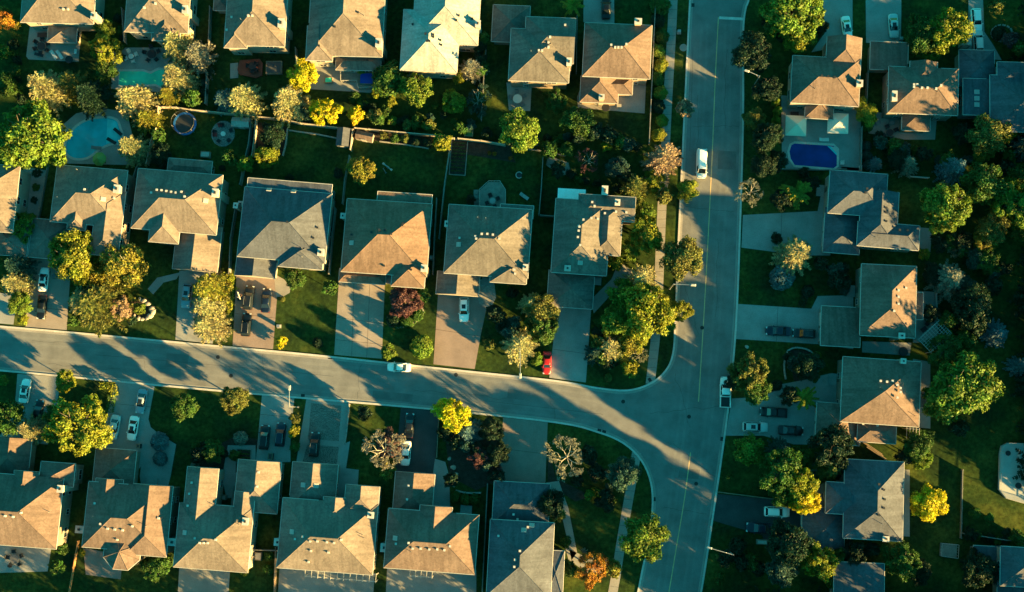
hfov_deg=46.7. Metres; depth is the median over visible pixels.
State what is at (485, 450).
leafy tree
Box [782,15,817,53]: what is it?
leafy tree
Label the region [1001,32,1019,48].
leafy tree
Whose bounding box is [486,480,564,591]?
house
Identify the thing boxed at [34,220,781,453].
driveway joint
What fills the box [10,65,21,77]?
leafy tree
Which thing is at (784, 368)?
garden wall
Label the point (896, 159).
leafy tree
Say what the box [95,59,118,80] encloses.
leafy tree
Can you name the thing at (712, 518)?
curb
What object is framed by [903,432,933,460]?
leafy tree
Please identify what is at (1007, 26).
stone ring
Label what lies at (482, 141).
wooden fence
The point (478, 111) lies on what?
leafy tree
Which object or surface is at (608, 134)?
leafy tree
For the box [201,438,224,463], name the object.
leafy tree
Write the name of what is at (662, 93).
columnar cedar
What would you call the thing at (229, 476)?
path
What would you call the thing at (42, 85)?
spruce tree
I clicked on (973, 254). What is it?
leafy tree
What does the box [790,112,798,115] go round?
garden table
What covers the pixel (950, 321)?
leafy tree
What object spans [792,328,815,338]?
parked car
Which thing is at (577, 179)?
leafy shrub
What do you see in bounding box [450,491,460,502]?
round shrub
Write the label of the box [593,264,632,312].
path
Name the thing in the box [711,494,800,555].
driveway
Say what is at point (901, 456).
leafy tree
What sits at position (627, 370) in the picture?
leafy tree
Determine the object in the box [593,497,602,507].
leafy shrub
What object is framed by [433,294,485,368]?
driveway
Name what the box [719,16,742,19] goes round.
road stop line
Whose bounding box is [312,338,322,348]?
round shrub
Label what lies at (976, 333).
leafy tree
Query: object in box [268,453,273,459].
rubbish bin
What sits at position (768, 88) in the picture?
leafy tree
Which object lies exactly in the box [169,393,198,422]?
leafy tree
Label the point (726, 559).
leafy tree
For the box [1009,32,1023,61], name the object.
spruce tree
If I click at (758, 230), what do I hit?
driveway
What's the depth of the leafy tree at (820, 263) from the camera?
226.90 m
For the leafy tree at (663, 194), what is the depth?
229.13 m
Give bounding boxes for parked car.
[19,378,31,402]
[32,399,44,418]
[35,295,47,319]
[38,267,49,291]
[109,414,120,439]
[126,415,139,440]
[134,389,147,413]
[180,284,192,308]
[241,313,251,336]
[242,285,254,309]
[259,425,270,449]
[261,288,271,312]
[275,422,286,446]
[309,432,320,456]
[387,362,410,371]
[400,441,410,465]
[404,413,414,437]
[458,297,469,321]
[542,351,551,373]
[601,0,611,19]
[742,422,767,432]
[745,522,771,533]
[764,506,789,517]
[765,325,790,335]
[778,425,802,436]
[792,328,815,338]
[840,15,852,34]
[887,13,899,37]
[970,8,982,30]
[972,30,983,49]
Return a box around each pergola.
[304,570,378,582]
[902,427,919,438]
[914,319,951,352]
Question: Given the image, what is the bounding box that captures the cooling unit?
[221,495,227,499]
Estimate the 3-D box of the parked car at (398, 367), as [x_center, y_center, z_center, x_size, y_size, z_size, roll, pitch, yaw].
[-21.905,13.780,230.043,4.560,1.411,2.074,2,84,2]
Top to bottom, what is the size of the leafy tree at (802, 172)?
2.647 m
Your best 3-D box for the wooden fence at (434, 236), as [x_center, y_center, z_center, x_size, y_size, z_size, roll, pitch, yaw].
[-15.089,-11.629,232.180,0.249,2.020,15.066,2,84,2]
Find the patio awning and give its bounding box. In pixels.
[557,188,585,198]
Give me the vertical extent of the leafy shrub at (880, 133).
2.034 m
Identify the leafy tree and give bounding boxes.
[0,5,14,30]
[0,44,12,58]
[0,70,16,97]
[0,98,72,169]
[0,399,26,435]
[7,38,19,49]
[7,291,32,315]
[8,211,36,244]
[10,20,21,29]
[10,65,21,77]
[17,314,28,324]
[41,393,115,456]
[41,404,58,425]
[47,228,97,285]
[47,559,65,575]
[55,543,69,555]
[56,369,76,392]
[66,315,80,326]
[86,266,106,286]
[88,31,122,65]
[92,18,115,39]
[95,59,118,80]
[97,242,151,288]
[109,295,131,321]
[133,303,145,314]
[141,553,173,582]
[149,142,171,169]
[151,127,165,143]
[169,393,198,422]
[180,89,201,106]
[189,447,205,464]
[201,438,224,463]
[218,386,249,415]
[220,149,238,165]
[228,449,241,460]
[236,155,254,172]
[253,146,279,168]
[258,122,285,149]
[282,268,306,290]
[286,58,318,92]
[288,425,299,438]
[308,98,344,125]
[321,280,338,295]
[344,156,376,186]
[346,105,364,125]
[348,91,360,103]
[356,98,368,106]
[357,405,372,421]
[361,100,370,111]
[365,109,382,121]
[367,102,379,111]
[369,111,384,124]
[371,59,408,98]
[371,88,379,98]
[376,426,401,457]
[378,457,397,481]
[380,104,391,118]
[381,343,397,360]
[389,287,423,317]
[396,72,433,107]
[402,118,412,130]
[412,112,423,123]
[415,287,430,302]
[424,119,435,130]
[430,397,471,432]
[432,133,452,150]
[435,426,452,441]
[442,88,467,113]
[443,472,458,487]
[447,433,462,450]
[452,70,463,84]
[454,121,467,134]
[458,436,475,453]
[466,118,476,130]
[467,446,489,470]
[468,440,482,457]
[469,91,486,104]
[471,103,482,113]
[472,52,487,64]
[473,41,487,53]
[476,61,489,75]
[477,31,490,46]
[478,415,504,441]
[478,445,492,461]
[478,458,492,471]
[481,126,493,137]
[486,304,502,319]
[487,438,511,466]
[487,469,504,484]
[492,311,506,326]
[498,107,540,153]
[499,324,518,340]
[503,318,518,333]
[507,315,520,327]
[522,293,560,324]
[523,316,558,345]
[530,351,542,365]
[535,488,564,520]
[540,140,557,158]
[542,87,567,114]
[548,505,565,522]
[550,134,563,145]
[550,160,565,179]
[558,106,596,135]
[558,141,573,156]
[559,535,571,547]
[564,558,577,577]
[566,168,576,179]
[570,473,583,487]
[571,133,585,144]
[574,552,607,590]
[578,444,597,463]
[585,462,604,483]
[586,121,603,140]
[590,326,605,336]
[590,337,605,348]
[593,316,602,329]
[594,128,603,138]
[595,343,611,364]
[598,488,615,501]
[599,302,632,337]
[600,124,619,144]
[600,468,610,482]
[600,498,615,513]
[603,358,617,368]
[604,156,630,177]
[605,277,633,307]
[605,557,621,579]
[607,256,623,271]
[609,456,642,492]
[611,132,624,149]
[613,343,623,361]
[615,340,626,356]
[617,167,634,183]
[618,239,640,261]
[618,282,677,339]
[618,335,644,356]
[619,512,670,563]
[620,358,639,378]
[621,137,636,151]
[624,321,652,347]
[628,215,662,254]
[635,202,655,223]
[642,169,665,193]
[655,186,673,204]
[659,234,703,282]
[663,321,675,335]
[670,300,694,321]
[675,99,694,117]
[677,179,699,202]
[717,549,734,567]
[724,368,746,390]
[726,351,769,392]
[728,535,747,556]
[731,30,771,74]
[733,432,764,466]
[733,553,750,571]
[741,107,766,130]
[741,375,772,406]
[745,551,760,571]
[749,122,783,154]
[750,152,777,177]
[751,75,783,100]
[751,561,766,577]
[757,446,802,502]
[758,0,825,42]
[758,11,767,20]
[763,22,783,41]
[764,553,799,588]
[765,517,813,569]
[767,490,793,506]
[769,148,788,172]
[769,189,793,212]
[771,232,782,244]
[771,379,782,391]
[776,32,784,43]
[779,385,798,406]
[779,467,820,505]
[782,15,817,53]
[786,356,800,370]
[788,489,821,514]
[792,352,825,380]
[792,446,813,468]
[797,166,809,177]
[800,539,839,582]
[801,176,821,190]
[802,462,817,478]
[806,16,829,39]
[807,422,855,471]
[811,463,832,484]
[813,256,828,269]
[824,569,832,588]
[826,262,844,274]
[827,270,845,289]
[834,547,844,562]
[838,272,852,289]
[843,539,867,565]
[854,96,877,127]
[862,122,873,132]
[873,135,887,149]
[880,540,922,582]
[886,137,905,154]
[887,147,908,170]
[893,446,912,464]
[899,141,910,156]
[903,13,940,57]
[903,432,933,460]
[908,482,949,522]
[908,558,931,586]
[912,451,933,469]
[916,146,933,161]
[917,180,972,234]
[918,248,930,259]
[919,45,942,61]
[921,380,963,419]
[922,261,941,285]
[923,304,940,323]
[925,333,962,366]
[926,349,1005,424]
[927,6,975,54]
[930,234,948,253]
[936,309,958,328]
[939,149,954,165]
[940,329,952,340]
[944,234,957,250]
[946,418,970,437]
[949,230,973,253]
[949,282,991,331]
[951,122,974,145]
[954,247,969,257]
[956,274,977,296]
[956,328,977,350]
[958,161,1009,205]
[958,547,997,588]
[964,248,987,269]
[964,526,979,541]
[965,112,1013,153]
[965,325,988,337]
[968,507,980,519]
[969,249,994,270]
[970,155,982,167]
[971,144,995,161]
[972,233,997,252]
[974,207,1010,245]
[982,248,1000,275]
[984,276,1002,296]
[987,0,1006,14]
[990,180,1023,228]
[991,569,999,584]
[994,158,1017,176]
[996,199,1020,216]
[998,261,1013,274]
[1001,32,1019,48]
[1001,147,1018,161]
[1002,132,1021,143]
[1003,173,1022,193]
[1005,161,1023,191]
[1006,221,1023,241]
[1008,528,1023,545]
[1011,40,1023,56]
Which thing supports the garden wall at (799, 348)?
on the ground
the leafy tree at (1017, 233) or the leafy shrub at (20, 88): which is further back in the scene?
the leafy shrub at (20, 88)
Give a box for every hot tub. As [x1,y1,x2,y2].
[266,61,282,74]
[324,77,332,83]
[359,72,374,84]
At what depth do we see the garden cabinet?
226.93 m
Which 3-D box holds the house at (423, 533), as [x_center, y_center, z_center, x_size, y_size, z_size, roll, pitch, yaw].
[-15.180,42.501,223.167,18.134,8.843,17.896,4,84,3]
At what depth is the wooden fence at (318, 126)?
235.26 m
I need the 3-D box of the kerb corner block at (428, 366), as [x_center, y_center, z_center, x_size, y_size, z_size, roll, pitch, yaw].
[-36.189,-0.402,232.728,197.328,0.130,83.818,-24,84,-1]
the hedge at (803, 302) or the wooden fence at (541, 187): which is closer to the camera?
the hedge at (803, 302)
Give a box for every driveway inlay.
[303,444,338,463]
[308,403,340,440]
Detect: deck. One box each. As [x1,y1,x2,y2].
[237,59,262,77]
[340,71,374,88]
[474,180,505,206]
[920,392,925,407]
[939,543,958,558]
[998,443,1023,502]
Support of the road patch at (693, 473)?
on the road
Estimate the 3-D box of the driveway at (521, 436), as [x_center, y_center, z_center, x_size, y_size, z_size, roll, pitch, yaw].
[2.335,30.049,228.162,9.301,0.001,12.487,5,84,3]
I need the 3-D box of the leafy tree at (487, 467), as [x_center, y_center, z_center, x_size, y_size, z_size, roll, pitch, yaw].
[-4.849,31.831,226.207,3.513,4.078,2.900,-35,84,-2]
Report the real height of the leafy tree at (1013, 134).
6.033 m
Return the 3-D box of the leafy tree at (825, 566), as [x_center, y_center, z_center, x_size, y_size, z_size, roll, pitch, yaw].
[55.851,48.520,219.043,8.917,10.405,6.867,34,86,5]
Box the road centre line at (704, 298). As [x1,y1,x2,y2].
[669,17,718,590]
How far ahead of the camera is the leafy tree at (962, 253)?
226.02 m
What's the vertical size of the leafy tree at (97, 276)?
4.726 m
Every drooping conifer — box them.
[560,0,584,16]
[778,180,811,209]
[792,386,818,409]
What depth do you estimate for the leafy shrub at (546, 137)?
232.84 m
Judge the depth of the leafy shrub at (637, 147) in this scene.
232.00 m
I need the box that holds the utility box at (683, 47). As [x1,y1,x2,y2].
[680,44,686,50]
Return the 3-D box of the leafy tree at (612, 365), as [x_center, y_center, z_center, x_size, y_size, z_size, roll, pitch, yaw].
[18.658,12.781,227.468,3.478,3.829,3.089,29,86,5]
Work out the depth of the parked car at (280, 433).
228.90 m
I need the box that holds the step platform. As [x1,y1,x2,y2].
[230,63,237,78]
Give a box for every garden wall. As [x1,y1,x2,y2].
[282,129,288,155]
[289,130,335,138]
[344,403,349,443]
[379,141,428,148]
[456,490,480,493]
[783,351,787,378]
[787,347,812,352]
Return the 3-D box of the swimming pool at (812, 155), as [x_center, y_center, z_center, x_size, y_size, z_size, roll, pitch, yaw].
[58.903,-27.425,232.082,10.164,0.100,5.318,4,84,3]
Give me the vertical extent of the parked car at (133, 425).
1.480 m
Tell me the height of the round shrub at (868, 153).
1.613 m
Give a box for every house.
[0,164,30,256]
[0,436,83,549]
[20,0,104,45]
[28,165,135,258]
[81,447,180,570]
[124,0,198,45]
[131,158,242,272]
[168,459,284,572]
[213,0,292,54]
[233,177,334,278]
[274,461,381,574]
[305,0,386,72]
[338,191,432,288]
[380,471,479,574]
[399,0,481,78]
[435,203,533,296]
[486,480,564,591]
[491,4,575,88]
[547,185,635,309]
[579,18,651,105]
[787,34,862,121]
[800,459,904,549]
[814,356,921,445]
[816,169,919,254]
[818,263,923,347]
[830,561,884,591]
[867,41,958,132]
[955,49,1023,136]
[970,545,1023,591]
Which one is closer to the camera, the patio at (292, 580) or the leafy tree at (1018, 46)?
the patio at (292, 580)
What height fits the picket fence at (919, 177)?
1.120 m
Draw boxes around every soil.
[131,298,150,317]
[192,435,257,468]
[248,121,286,154]
[351,129,432,147]
[386,306,421,327]
[445,137,515,162]
[446,429,500,489]
[548,448,589,501]
[789,349,811,380]
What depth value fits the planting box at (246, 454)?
229.87 m
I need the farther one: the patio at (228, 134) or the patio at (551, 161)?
the patio at (228, 134)
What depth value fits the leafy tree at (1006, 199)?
222.44 m
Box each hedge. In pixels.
[99,382,118,396]
[105,395,115,412]
[227,277,234,316]
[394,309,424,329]
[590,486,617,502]
[798,288,809,307]
[911,428,935,443]
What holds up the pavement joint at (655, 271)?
on the pavement at (661, 214)
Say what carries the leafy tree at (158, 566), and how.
on the ground
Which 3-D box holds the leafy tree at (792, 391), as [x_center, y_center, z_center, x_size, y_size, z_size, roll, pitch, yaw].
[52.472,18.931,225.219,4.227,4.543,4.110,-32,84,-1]
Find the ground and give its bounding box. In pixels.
[0,0,1023,591]
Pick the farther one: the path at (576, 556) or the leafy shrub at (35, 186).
the leafy shrub at (35, 186)
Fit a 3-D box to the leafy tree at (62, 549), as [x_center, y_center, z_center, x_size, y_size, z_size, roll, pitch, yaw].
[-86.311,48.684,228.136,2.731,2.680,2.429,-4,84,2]
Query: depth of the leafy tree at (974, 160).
229.13 m
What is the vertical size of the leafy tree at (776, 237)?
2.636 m
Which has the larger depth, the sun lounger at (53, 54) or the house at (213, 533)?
the sun lounger at (53, 54)
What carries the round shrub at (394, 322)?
on the soil at (396, 321)
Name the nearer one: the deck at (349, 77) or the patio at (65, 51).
the deck at (349, 77)
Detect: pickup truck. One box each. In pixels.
[719,377,730,407]
[759,407,786,417]
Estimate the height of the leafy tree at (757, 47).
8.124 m
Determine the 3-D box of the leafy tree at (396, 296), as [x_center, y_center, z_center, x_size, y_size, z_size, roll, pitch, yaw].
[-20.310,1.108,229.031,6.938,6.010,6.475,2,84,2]
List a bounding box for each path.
[140,424,175,485]
[148,272,180,293]
[224,445,255,497]
[274,276,289,296]
[337,441,358,497]
[433,459,449,506]
[478,279,495,307]
[547,481,576,559]
[565,548,600,572]
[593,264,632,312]
[807,480,838,503]
[810,373,836,402]
[862,341,910,355]
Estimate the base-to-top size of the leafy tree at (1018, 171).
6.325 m
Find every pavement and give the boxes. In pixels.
[608,452,640,591]
[646,0,677,384]
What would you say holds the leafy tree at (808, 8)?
on the ground
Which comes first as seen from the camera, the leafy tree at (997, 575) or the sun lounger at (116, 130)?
the leafy tree at (997, 575)
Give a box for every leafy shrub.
[0,374,7,385]
[14,75,22,83]
[16,93,25,104]
[17,85,25,93]
[30,196,37,203]
[31,169,42,177]
[32,183,39,190]
[78,549,85,556]
[113,44,124,52]
[116,25,124,34]
[127,316,137,325]
[139,559,146,566]
[199,86,209,95]
[201,78,207,86]
[204,65,213,77]
[220,448,228,458]
[223,272,233,282]
[262,563,273,574]
[264,551,273,559]
[276,336,287,349]
[284,173,293,180]
[288,412,299,423]
[289,441,299,452]
[333,167,343,178]
[379,131,388,139]
[386,95,396,107]
[387,115,396,125]
[390,133,400,143]
[400,133,409,142]
[401,115,409,122]
[411,121,419,130]
[411,137,420,145]
[420,121,431,129]
[423,137,432,147]
[426,112,435,121]
[440,111,447,118]
[451,118,459,126]
[465,194,475,204]
[475,81,484,89]
[484,338,495,350]
[493,465,502,471]
[542,133,551,141]
[563,132,571,141]
[573,174,583,184]
[582,176,589,184]
[584,489,594,500]
[587,458,596,465]
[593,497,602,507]
[601,142,611,151]
[605,483,614,489]
[612,184,621,192]
[632,142,642,151]
[725,473,732,478]
[782,352,792,360]
[839,287,849,295]
[873,130,883,136]
[910,145,918,155]
[962,155,973,164]
[983,512,993,525]
[986,532,995,542]
[993,536,1001,544]
[1001,527,1011,538]
[1001,537,1008,544]
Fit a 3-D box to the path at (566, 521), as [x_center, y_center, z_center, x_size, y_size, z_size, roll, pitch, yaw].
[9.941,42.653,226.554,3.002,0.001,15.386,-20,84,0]
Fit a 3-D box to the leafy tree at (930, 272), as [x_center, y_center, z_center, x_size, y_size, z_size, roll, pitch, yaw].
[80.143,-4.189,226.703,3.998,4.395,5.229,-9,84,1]
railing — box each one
[409,571,433,578]
[935,293,937,325]
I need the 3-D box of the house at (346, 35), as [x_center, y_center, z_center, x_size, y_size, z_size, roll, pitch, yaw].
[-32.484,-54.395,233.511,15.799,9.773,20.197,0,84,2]
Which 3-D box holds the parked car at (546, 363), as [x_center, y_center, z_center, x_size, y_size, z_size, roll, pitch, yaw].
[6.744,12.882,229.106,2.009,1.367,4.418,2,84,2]
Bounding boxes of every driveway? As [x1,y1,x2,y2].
[0,293,14,323]
[0,374,58,443]
[25,258,69,329]
[99,382,154,467]
[175,271,221,343]
[233,276,276,348]
[256,395,293,461]
[297,399,348,465]
[334,282,384,358]
[395,408,437,473]
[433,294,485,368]
[499,417,547,482]
[549,307,590,381]
[583,0,613,22]
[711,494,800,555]
[726,379,827,443]
[736,295,852,348]
[741,196,829,255]
[812,0,852,51]
[866,0,900,42]
[968,0,1000,59]
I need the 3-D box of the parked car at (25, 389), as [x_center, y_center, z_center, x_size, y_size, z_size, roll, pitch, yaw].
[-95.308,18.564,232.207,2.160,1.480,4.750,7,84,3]
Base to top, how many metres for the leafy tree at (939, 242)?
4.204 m
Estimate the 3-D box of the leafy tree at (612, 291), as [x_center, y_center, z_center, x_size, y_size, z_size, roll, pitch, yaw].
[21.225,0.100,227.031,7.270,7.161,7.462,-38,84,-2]
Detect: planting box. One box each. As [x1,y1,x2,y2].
[235,449,251,472]
[449,139,467,175]
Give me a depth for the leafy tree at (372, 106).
234.26 m
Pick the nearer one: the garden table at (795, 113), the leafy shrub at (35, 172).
the garden table at (795, 113)
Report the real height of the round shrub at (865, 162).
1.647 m
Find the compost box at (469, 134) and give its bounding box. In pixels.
[464,130,473,137]
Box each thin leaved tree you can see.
[361,428,408,470]
[466,83,491,118]
[540,435,583,482]
[575,148,598,173]
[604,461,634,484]
[628,347,648,362]
[734,178,763,207]
[947,240,966,258]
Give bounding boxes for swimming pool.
[64,116,123,160]
[118,67,165,88]
[787,141,838,168]
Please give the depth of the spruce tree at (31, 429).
228.20 m
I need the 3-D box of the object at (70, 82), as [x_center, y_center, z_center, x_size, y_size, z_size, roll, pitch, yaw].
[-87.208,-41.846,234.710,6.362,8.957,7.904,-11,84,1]
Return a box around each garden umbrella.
[93,152,105,165]
[785,115,806,135]
[827,113,848,133]
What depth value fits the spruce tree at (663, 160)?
228.36 m
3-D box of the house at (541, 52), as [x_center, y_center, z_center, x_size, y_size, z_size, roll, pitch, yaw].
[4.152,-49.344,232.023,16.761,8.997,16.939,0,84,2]
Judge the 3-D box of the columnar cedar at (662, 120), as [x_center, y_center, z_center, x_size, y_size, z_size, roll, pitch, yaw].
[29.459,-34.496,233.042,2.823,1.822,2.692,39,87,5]
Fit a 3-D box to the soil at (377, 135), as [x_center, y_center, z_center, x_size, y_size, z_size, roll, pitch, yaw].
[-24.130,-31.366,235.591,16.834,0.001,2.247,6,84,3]
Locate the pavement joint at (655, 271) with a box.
[611,9,676,586]
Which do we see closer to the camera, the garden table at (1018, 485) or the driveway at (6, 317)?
the garden table at (1018, 485)
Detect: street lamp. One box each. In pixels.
[288,385,298,407]
[669,284,695,289]
[707,546,733,554]
[744,69,759,85]
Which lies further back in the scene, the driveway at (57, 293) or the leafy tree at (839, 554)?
the driveway at (57, 293)
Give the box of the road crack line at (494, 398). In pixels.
[32,50,738,513]
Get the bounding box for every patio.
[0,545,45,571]
[23,168,45,225]
[26,26,79,61]
[61,108,131,164]
[83,548,121,578]
[111,48,177,91]
[178,568,229,591]
[211,121,234,145]
[278,568,374,591]
[303,65,382,92]
[386,568,475,591]
[506,82,531,110]
[546,157,569,174]
[577,85,645,112]
[781,95,860,169]
[842,167,861,171]
[868,112,936,139]
[903,470,909,536]
[911,228,931,251]
[913,291,937,342]
[913,359,929,427]
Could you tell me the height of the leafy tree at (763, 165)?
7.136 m
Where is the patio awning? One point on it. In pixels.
(568, 193)
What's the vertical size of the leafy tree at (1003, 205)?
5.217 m
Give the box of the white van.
[696,149,707,178]
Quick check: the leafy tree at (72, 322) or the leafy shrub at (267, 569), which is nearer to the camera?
the leafy shrub at (267, 569)
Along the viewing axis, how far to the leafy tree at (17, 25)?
239.24 m
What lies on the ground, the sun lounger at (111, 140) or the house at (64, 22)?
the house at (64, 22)
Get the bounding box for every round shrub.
[150,431,169,450]
[152,451,167,465]
[233,431,248,445]
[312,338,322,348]
[386,314,400,325]
[399,316,412,326]
[409,334,432,359]
[411,309,423,321]
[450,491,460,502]
[460,493,469,505]
[470,493,479,505]
[604,373,611,381]
[769,265,795,290]
[801,284,814,297]
[862,141,871,150]
[862,150,872,159]
[862,160,870,170]
[991,26,1006,40]
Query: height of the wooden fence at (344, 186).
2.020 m
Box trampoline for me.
[171,110,196,134]
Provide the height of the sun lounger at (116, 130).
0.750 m
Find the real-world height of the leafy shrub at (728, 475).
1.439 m
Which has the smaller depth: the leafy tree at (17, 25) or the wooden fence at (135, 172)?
the wooden fence at (135, 172)
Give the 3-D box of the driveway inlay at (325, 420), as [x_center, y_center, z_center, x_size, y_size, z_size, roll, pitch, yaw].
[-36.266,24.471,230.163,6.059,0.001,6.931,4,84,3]
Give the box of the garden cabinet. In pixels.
[254,552,262,560]
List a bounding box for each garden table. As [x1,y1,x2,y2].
[10,554,18,562]
[37,33,46,36]
[37,42,44,49]
[65,56,72,62]
[147,50,155,57]
[248,62,255,69]
[513,94,521,102]
[602,104,609,110]
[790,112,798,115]
[886,129,892,135]
[899,347,907,355]
[920,326,927,332]
[1015,483,1021,488]
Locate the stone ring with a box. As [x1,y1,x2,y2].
[990,24,1012,41]
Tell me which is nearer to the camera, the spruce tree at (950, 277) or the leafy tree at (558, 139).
the spruce tree at (950, 277)
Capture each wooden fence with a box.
[38,165,48,217]
[68,540,79,591]
[121,7,126,43]
[133,163,138,177]
[145,106,160,165]
[156,106,275,120]
[204,5,211,105]
[228,208,236,273]
[239,118,252,185]
[251,118,257,157]
[253,549,277,550]
[274,546,277,591]
[281,118,354,131]
[295,47,297,87]
[328,207,336,274]
[341,155,350,204]
[349,129,353,151]
[354,127,454,139]
[432,198,437,274]
[436,419,438,457]
[438,150,449,239]
[457,137,505,146]
[481,50,486,121]
[482,483,487,591]
[527,149,565,156]
[538,158,542,215]
[540,214,553,217]
[576,15,577,73]
[648,7,655,144]
[717,491,772,498]
[782,168,846,170]
[859,126,862,171]
[865,71,868,103]
[959,469,963,538]
[962,532,1023,542]
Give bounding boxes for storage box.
[200,151,210,157]
[756,539,767,544]
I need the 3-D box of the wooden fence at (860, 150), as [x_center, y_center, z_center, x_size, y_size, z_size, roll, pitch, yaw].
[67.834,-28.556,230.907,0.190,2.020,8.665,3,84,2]
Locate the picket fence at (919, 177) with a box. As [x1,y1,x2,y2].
[908,176,929,178]
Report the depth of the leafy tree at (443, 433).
225.98 m
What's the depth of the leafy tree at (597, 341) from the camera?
226.60 m
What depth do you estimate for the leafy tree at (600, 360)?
225.83 m
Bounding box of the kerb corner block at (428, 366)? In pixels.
[0,0,690,391]
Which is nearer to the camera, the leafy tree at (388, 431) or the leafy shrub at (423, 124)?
the leafy tree at (388, 431)
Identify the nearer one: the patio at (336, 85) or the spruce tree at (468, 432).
the spruce tree at (468, 432)
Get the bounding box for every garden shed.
[231,117,249,128]
[336,127,350,147]
[355,130,373,142]
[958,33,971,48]
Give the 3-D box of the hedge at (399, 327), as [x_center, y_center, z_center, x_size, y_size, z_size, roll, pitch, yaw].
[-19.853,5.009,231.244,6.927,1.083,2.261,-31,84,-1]
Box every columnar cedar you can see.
[649,0,671,14]
[649,72,663,85]
[650,13,665,28]
[651,43,665,57]
[651,99,665,113]
[651,128,666,141]
[653,85,667,99]
[654,28,669,44]
[654,57,668,72]
[655,114,668,127]
[771,97,780,106]
[771,115,780,125]
[772,106,782,115]
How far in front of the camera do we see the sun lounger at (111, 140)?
237.18 m
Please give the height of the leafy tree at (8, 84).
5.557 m
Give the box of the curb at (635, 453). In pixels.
[0,369,653,591]
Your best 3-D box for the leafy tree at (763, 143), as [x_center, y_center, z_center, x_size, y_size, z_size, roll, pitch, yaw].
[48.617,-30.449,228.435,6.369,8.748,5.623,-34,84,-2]
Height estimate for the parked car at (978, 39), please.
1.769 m
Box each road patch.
[165,353,188,367]
[372,391,412,401]
[507,389,529,400]
[678,468,699,478]
[718,151,736,169]
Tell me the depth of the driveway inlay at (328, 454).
229.50 m
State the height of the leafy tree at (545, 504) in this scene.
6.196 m
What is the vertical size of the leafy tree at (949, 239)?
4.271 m
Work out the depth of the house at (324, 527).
221.26 m
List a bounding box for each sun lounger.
[49,50,57,59]
[55,50,63,59]
[91,145,101,149]
[106,137,115,144]
[113,128,121,135]
[519,192,528,199]
[819,137,828,140]
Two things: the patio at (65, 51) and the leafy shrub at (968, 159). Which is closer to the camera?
the leafy shrub at (968, 159)
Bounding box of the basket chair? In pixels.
[516,172,521,178]
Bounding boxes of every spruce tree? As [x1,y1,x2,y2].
[1,271,37,295]
[4,253,41,280]
[17,413,46,445]
[27,68,74,119]
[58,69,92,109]
[67,285,89,321]
[75,79,117,121]
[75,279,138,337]
[114,83,162,126]
[118,133,152,167]
[135,109,169,135]
[158,87,182,112]
[161,63,202,100]
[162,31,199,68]
[183,40,218,79]
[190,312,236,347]
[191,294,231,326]
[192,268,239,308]
[213,88,232,116]
[228,80,269,127]
[271,84,313,128]
[291,103,312,126]
[454,417,482,441]
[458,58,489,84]
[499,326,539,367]
[516,292,540,316]
[583,345,600,366]
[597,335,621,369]
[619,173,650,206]
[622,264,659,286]
[640,142,683,184]
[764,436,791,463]
[769,234,812,275]
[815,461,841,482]
[864,156,881,172]
[891,154,918,178]
[923,258,965,303]
[932,157,966,185]
[979,318,1008,348]
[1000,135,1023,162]
[1002,356,1023,376]
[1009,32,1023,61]
[1009,372,1023,407]
[1012,448,1023,480]
[1017,0,1023,15]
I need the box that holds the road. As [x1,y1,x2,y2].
[0,0,744,591]
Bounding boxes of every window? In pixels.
[63,527,67,537]
[77,31,79,41]
[78,469,82,479]
[126,222,130,232]
[958,95,960,106]

